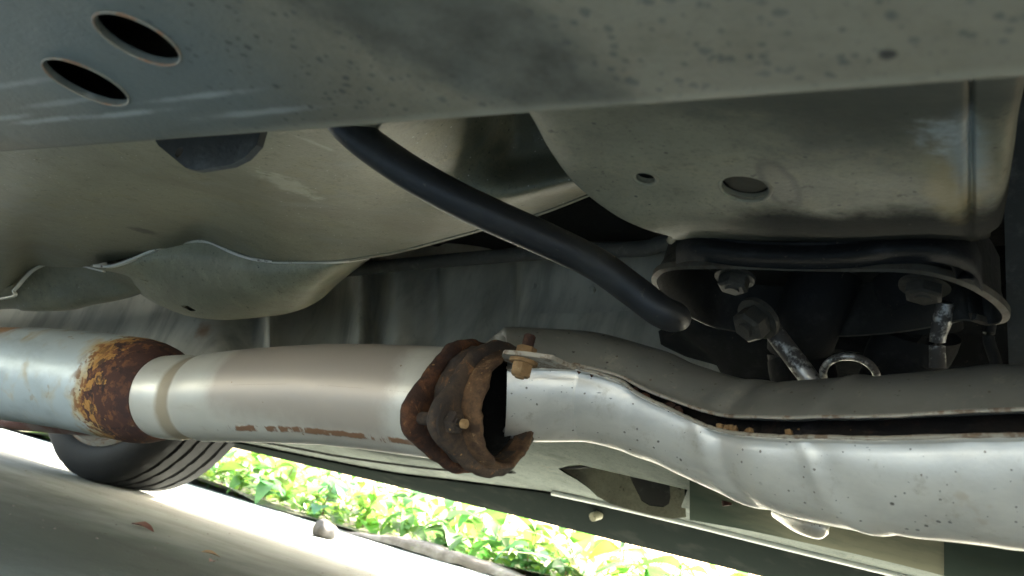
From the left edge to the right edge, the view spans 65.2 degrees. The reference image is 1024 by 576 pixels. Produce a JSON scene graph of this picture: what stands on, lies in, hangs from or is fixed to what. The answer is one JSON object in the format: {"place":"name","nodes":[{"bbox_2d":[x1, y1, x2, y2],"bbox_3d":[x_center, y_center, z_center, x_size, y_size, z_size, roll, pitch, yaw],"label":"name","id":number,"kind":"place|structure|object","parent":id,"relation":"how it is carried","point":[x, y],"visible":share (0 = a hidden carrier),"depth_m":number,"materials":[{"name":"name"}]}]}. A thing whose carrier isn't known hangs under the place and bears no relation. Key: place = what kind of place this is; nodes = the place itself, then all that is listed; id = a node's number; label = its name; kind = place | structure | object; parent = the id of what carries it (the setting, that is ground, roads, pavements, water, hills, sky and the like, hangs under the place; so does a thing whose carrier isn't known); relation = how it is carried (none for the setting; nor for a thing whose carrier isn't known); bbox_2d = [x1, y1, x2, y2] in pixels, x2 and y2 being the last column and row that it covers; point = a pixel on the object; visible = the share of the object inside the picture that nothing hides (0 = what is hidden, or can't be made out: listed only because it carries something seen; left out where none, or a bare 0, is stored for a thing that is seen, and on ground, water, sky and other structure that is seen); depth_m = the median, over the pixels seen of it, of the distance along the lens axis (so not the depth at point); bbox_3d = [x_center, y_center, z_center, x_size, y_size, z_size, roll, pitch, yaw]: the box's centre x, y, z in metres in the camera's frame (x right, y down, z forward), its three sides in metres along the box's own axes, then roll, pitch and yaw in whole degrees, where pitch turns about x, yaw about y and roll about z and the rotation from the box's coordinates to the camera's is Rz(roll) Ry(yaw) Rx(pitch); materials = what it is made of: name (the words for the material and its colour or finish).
{"place":"outdoors","nodes":[
{"label":"outdoors","id":0,"kind":"place"},
{"bbox_2d":[1,446,465,575],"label":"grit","id":1,"kind":"object","parent":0,"point":[201,530],"visible":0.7,"depth_m":1.24,"materials":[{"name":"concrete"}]},
{"bbox_2d":[0,429,644,575],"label":"ground","id":2,"kind":"structure","parent":0,"point":[68,546],"depth_m":1.12,"materials":[{"name":"concrete"}]},
{"bbox_2d":[131,522,153,531],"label":"fallen leaf","id":3,"kind":"object","parent":2,"relation":"on","point":[146,525],"visible":1,"depth_m":1.00,"materials":[{"name":"brown plant"}]},
{"bbox_2d":[202,550,218,556],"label":"fallen leaf","id":4,"kind":"object","parent":2,"relation":"on","point":[210,552],"visible":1,"depth_m":0.91,"materials":[{"name":"brown plant"}]},
{"bbox_2d":[312,519,337,539],"bbox_3d":[-0.402,0.518,1.712,0.052,0.045,0.047,4,-20,33],"label":"stone","id":5,"kind":"object","parent":2,"relation":"on","point":[324,529],"visible":0.93,"depth_m":1.70,"materials":[{"name":"white stone"}]},
{"bbox_2d":[16,430,644,575],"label":"soil bed","id":6,"kind":"object","parent":2,"relation":"on","point":[275,504],"visible":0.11,"depth_m":2.57,"materials":[{"name":"brown soil"}]},
{"bbox_2d":[199,451,236,484],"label":"weed","id":7,"kind":"object","parent":6,"relation":"on","point":[208,473],"visible":0.08,"depth_m":2.93,"materials":[{"name":"green plant"}]},
{"bbox_2d":[210,447,235,480],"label":"weed","id":8,"kind":"object","parent":6,"relation":"on","point":[230,459],"visible":0.12,"depth_m":3.23,"materials":[{"name":"green plant"}]},
{"bbox_2d":[206,449,247,488],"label":"weed","id":9,"kind":"object","parent":6,"relation":"on","point":[230,454],"visible":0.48,"depth_m":2.70,"materials":[{"name":"green plant"}]},
{"bbox_2d":[213,458,278,496],"bbox_3d":[-0.876,0.624,2.609,0.276,0.144,0.139,4,-20,33],"label":"weed","id":10,"kind":"object","parent":6,"relation":"on","point":[239,482],"visible":0.83,"depth_m":2.62,"materials":[{"name":"green plant"}]},
{"bbox_2d":[234,452,266,475],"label":"weed","id":11,"kind":"object","parent":6,"relation":"on","point":[238,459],"visible":0.31,"depth_m":2.89,"materials":[{"name":"green plant"}]},
{"bbox_2d":[236,454,271,475],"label":"weed","id":12,"kind":"object","parent":6,"relation":"on","point":[248,456],"visible":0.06,"depth_m":3.66,"materials":[{"name":"green plant"}]},
{"bbox_2d":[240,452,277,476],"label":"weed","id":13,"kind":"object","parent":6,"relation":"on","point":[272,461],"visible":0.12,"depth_m":3.12,"materials":[{"name":"green plant"}]},
{"bbox_2d":[249,474,289,504],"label":"weed","id":14,"kind":"object","parent":6,"relation":"on","point":[264,486],"visible":0.98,"depth_m":2.46,"materials":[{"name":"green plant"}]},
{"bbox_2d":[260,456,306,478],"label":"weed","id":15,"kind":"object","parent":6,"relation":"on","point":[277,461],"visible":0.16,"depth_m":2.99,"materials":[{"name":"green plant"}]},
{"bbox_2d":[267,462,301,501],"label":"weed","id":16,"kind":"object","parent":6,"relation":"on","point":[292,476],"visible":0.33,"depth_m":2.72,"materials":[{"name":"green plant"}]},
{"bbox_2d":[267,462,317,508],"bbox_3d":[-0.727,0.652,2.686,0.196,0.214,0.162,8,-18,21],"label":"weed","id":17,"kind":"object","parent":6,"relation":"on","point":[284,479],"visible":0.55,"depth_m":2.68,"materials":[{"name":"green plant"}]},
{"bbox_2d":[284,481,331,520],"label":"weed","id":18,"kind":"object","parent":6,"relation":"on","point":[310,488],"visible":0.6,"depth_m":2.47,"materials":[{"name":"green plant"}]},
{"bbox_2d":[303,472,322,493],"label":"weed","id":19,"kind":"object","parent":6,"relation":"on","point":[310,477],"visible":0.07,"depth_m":2.94,"materials":[{"name":"green plant"}]},
{"bbox_2d":[303,466,335,491],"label":"weed","id":20,"kind":"object","parent":6,"relation":"on","point":[319,469],"visible":0.24,"depth_m":3.43,"materials":[{"name":"green plant"}]},
{"bbox_2d":[303,465,352,510],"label":"weed","id":21,"kind":"object","parent":6,"relation":"on","point":[326,472],"visible":0.23,"depth_m":2.69,"materials":[{"name":"green plant"}]},
{"bbox_2d":[307,478,349,525],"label":"weed","id":22,"kind":"object","parent":6,"relation":"on","point":[335,486],"visible":0.97,"depth_m":2.37,"materials":[{"name":"green plant"}]},
{"bbox_2d":[316,473,366,524],"bbox_3d":[-0.553,0.622,2.553,0.191,0.286,0.124,15,-17,-2],"label":"weed","id":23,"kind":"object","parent":6,"relation":"on","point":[324,484],"visible":0.28,"depth_m":2.53,"materials":[{"name":"green plant"}]},
{"bbox_2d":[349,478,380,505],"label":"weed","id":24,"kind":"object","parent":6,"relation":"on","point":[353,484],"visible":0.12,"depth_m":3.23,"materials":[{"name":"green plant"}]},
{"bbox_2d":[352,484,390,533],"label":"weed","id":25,"kind":"object","parent":6,"relation":"on","point":[375,496],"visible":0.93,"depth_m":2.31,"materials":[{"name":"green plant"}]},
{"bbox_2d":[350,476,395,513],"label":"weed","id":26,"kind":"object","parent":6,"relation":"on","point":[364,497],"visible":0.34,"depth_m":2.86,"materials":[{"name":"green plant"}]},
{"bbox_2d":[349,482,397,517],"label":"weed","id":27,"kind":"object","parent":6,"relation":"on","point":[393,499],"visible":0.36,"depth_m":2.45,"materials":[{"name":"green plant"}]},
{"bbox_2d":[42,435,705,575],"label":"ground cover","id":28,"kind":"object","parent":6,"relation":"on","point":[288,489],"visible":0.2,"depth_m":2.45,"materials":[{"name":"green plant"}]},
{"bbox_2d":[387,487,408,518],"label":"weed","id":29,"kind":"object","parent":6,"relation":"on","point":[397,509],"visible":0.21,"depth_m":3.07,"materials":[{"name":"green plant"}]},
{"bbox_2d":[377,486,428,514],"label":"weed","id":30,"kind":"object","parent":6,"relation":"on","point":[389,504],"visible":0.2,"depth_m":2.70,"materials":[{"name":"green plant"}]},
{"bbox_2d":[379,497,427,540],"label":"weed","id":31,"kind":"object","parent":6,"relation":"on","point":[404,528],"visible":0.91,"depth_m":2.22,"materials":[{"name":"green plant"}]},
{"bbox_2d":[383,490,438,535],"bbox_3d":[-0.314,0.677,2.434,0.142,0.154,0.147,24,-19,-28],"label":"weed","id":32,"kind":"object","parent":6,"relation":"on","point":[419,495],"visible":0.38,"depth_m":2.46,"materials":[{"name":"green plant"}]},
{"bbox_2d":[397,493,438,537],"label":"weed","id":33,"kind":"object","parent":6,"relation":"on","point":[435,501],"visible":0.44,"depth_m":2.65,"materials":[{"name":"green plant"}]},
{"bbox_2d":[414,510,480,553],"bbox_3d":[-0.181,0.680,2.100,0.158,0.213,0.134,4,-20,33],"label":"weed","id":34,"kind":"object","parent":6,"relation":"on","point":[453,539],"visible":0.69,"depth_m":2.12,"materials":[{"name":"green plant"}]},
{"bbox_2d":[432,502,468,548],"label":"weed","id":35,"kind":"object","parent":6,"relation":"on","point":[438,510],"visible":0.2,"depth_m":2.41,"materials":[{"name":"green plant"}]},
{"bbox_2d":[436,499,464,533],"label":"weed","id":36,"kind":"object","parent":6,"relation":"on","point":[448,503],"visible":0.3,"depth_m":2.99,"materials":[{"name":"green plant"}]},
{"bbox_2d":[455,507,497,549],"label":"weed","id":37,"kind":"object","parent":6,"relation":"on","point":[477,524],"visible":0.42,"depth_m":2.28,"materials":[{"name":"green plant"}]},
{"bbox_2d":[475,512,509,547],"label":"weed","id":38,"kind":"object","parent":6,"relation":"on","point":[485,529],"visible":0.19,"depth_m":2.58,"materials":[{"name":"green plant"}]},
{"bbox_2d":[468,509,521,566],"bbox_3d":[-0.036,0.674,2.112,0.146,0.182,0.239,13,-17,5],"label":"weed","id":39,"kind":"object","parent":6,"relation":"on","point":[498,518],"visible":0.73,"depth_m":2.12,"materials":[{"name":"green plant"}]},
{"bbox_2d":[469,505,523,546],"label":"weed","id":40,"kind":"object","parent":6,"relation":"on","point":[511,536],"visible":0.09,"depth_m":2.84,"materials":[{"name":"green plant"}]},
{"bbox_2d":[495,540,551,575],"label":"weed","id":41,"kind":"object","parent":6,"relation":"on","point":[522,560],"visible":0.85,"depth_m":1.99,"materials":[{"name":"green plant"}]},
{"bbox_2d":[505,514,545,573],"bbox_3d":[0.033,0.774,2.395,0.147,0.206,0.139,12,-17,8],"label":"weed","id":42,"kind":"object","parent":6,"relation":"on","point":[528,535],"visible":0.21,"depth_m":2.44,"materials":[{"name":"green plant"}]},
{"bbox_2d":[509,515,558,566],"bbox_3d":[0.058,0.694,2.153,0.168,0.143,0.209,9,-18,19],"label":"weed","id":43,"kind":"object","parent":6,"relation":"on","point":[547,530],"visible":0.5,"depth_m":2.14,"materials":[{"name":"green plant"}]},
{"bbox_2d":[540,539,585,575],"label":"weed","id":44,"kind":"object","parent":6,"relation":"on","point":[559,566],"visible":0.98,"depth_m":1.93,"materials":[{"name":"green plant"}]},
{"bbox_2d":[550,529,576,566],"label":"weed","id":45,"kind":"object","parent":6,"relation":"on","point":[556,534],"visible":0.05,"depth_m":2.75,"materials":[{"name":"green plant"}]},
{"bbox_2d":[553,527,594,575],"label":"weed","id":46,"kind":"object","parent":6,"relation":"on","point":[582,539],"visible":0.38,"depth_m":2.10,"materials":[{"name":"green plant"}]},
{"bbox_2d":[558,535,594,575],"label":"weed","id":47,"kind":"object","parent":6,"relation":"on","point":[591,541],"visible":0.1,"depth_m":2.33,"materials":[{"name":"green plant"}]},
{"bbox_2d":[516,525,654,575],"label":"strap leaf plant","id":48,"kind":"object","parent":6,"relation":"on","point":[592,569],"visible":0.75,"depth_m":1.91,"materials":[{"name":"plant"}]},
{"bbox_2d":[583,539,624,575],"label":"weed","id":49,"kind":"object","parent":6,"relation":"on","point":[591,548],"visible":0.16,"depth_m":2.64,"materials":[{"name":"green plant"}]},
{"bbox_2d":[586,540,649,575],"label":"weed","id":50,"kind":"object","parent":6,"relation":"on","point":[607,546],"visible":0.43,"depth_m":2.02,"materials":[{"name":"green plant"}]},
{"bbox_2d":[595,562,664,575],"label":"weed","id":51,"kind":"object","parent":6,"relation":"on","point":[651,570],"visible":1,"depth_m":1.83,"materials":[{"name":"green plant"}]},
{"bbox_2d":[619,542,653,574],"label":"weed","id":52,"kind":"object","parent":6,"relation":"on","point":[640,548],"visible":0.21,"depth_m":2.27,"materials":[{"name":"green plant"}]},
{"bbox_2d":[630,555,716,575],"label":"weed","id":53,"kind":"object","parent":6,"relation":"on","point":[672,560],"visible":0.97,"depth_m":1.93,"materials":[{"name":"green plant"}]},
{"bbox_2d":[663,556,694,575],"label":"weed","id":54,"kind":"object","parent":6,"relation":"on","point":[668,573],"visible":0.14,"depth_m":2.55,"materials":[{"name":"green plant"}]},
{"bbox_2d":[681,564,729,575],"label":"weed","id":55,"kind":"object","parent":6,"relation":"on","point":[698,568],"visible":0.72,"depth_m":2.11,"materials":[{"name":"green plant"}]},
{"bbox_2d":[718,568,748,575],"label":"weed","id":56,"kind":"object","parent":6,"relation":"on","point":[744,573],"visible":0.06,"depth_m":2.43,"materials":[{"name":"green plant"}]},
{"bbox_2d":[728,572,755,575],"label":"weed","id":57,"kind":"object","parent":6,"relation":"on","point":[736,574],"visible":0.03,"depth_m":1.86,"materials":[{"name":"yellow plant"}]},
{"bbox_2d":[338,530,524,575],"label":"kerb","id":58,"kind":"structure","parent":2,"relation":"on","point":[443,553],"depth_m":2.00,"materials":[{"name":"concrete"}]},
{"bbox_2d":[0,0,1023,575],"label":"car","id":59,"kind":"object","parent":2,"relation":"on","point":[780,190],"visible":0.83,"depth_m":0.40,"materials":[{"name":"paint"}]},
{"bbox_2d":[0,327,533,477],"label":"exhaust pipe","id":60,"kind":"object","parent":59,"relation":"attached to","point":[442,407],"visible":0.94,"depth_m":0.52,"materials":[{"name":"metal"}]},
{"bbox_2d":[327,126,690,331],"bbox_3d":[-0.001,-0.039,0.404,0.218,0.069,0.025,18,-17,-11],"label":"hose","id":61,"kind":"object","parent":59,"relation":"attached to","point":[386,157],"visible":0.87,"depth_m":0.40,"materials":[{"name":"rubber"}]},
{"bbox_2d":[486,327,1023,550],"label":"shielded exhaust pipe","id":62,"kind":"object","parent":59,"relation":"attached to","point":[937,455],"visible":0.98,"depth_m":0.37,"materials":[{"name":"metal"}]},
{"bbox_2d":[230,448,756,575],"label":"sky","id":63,"kind":"structure","parent":0,"point":[515,520],"materials":[{"name":"white"}]}
]}

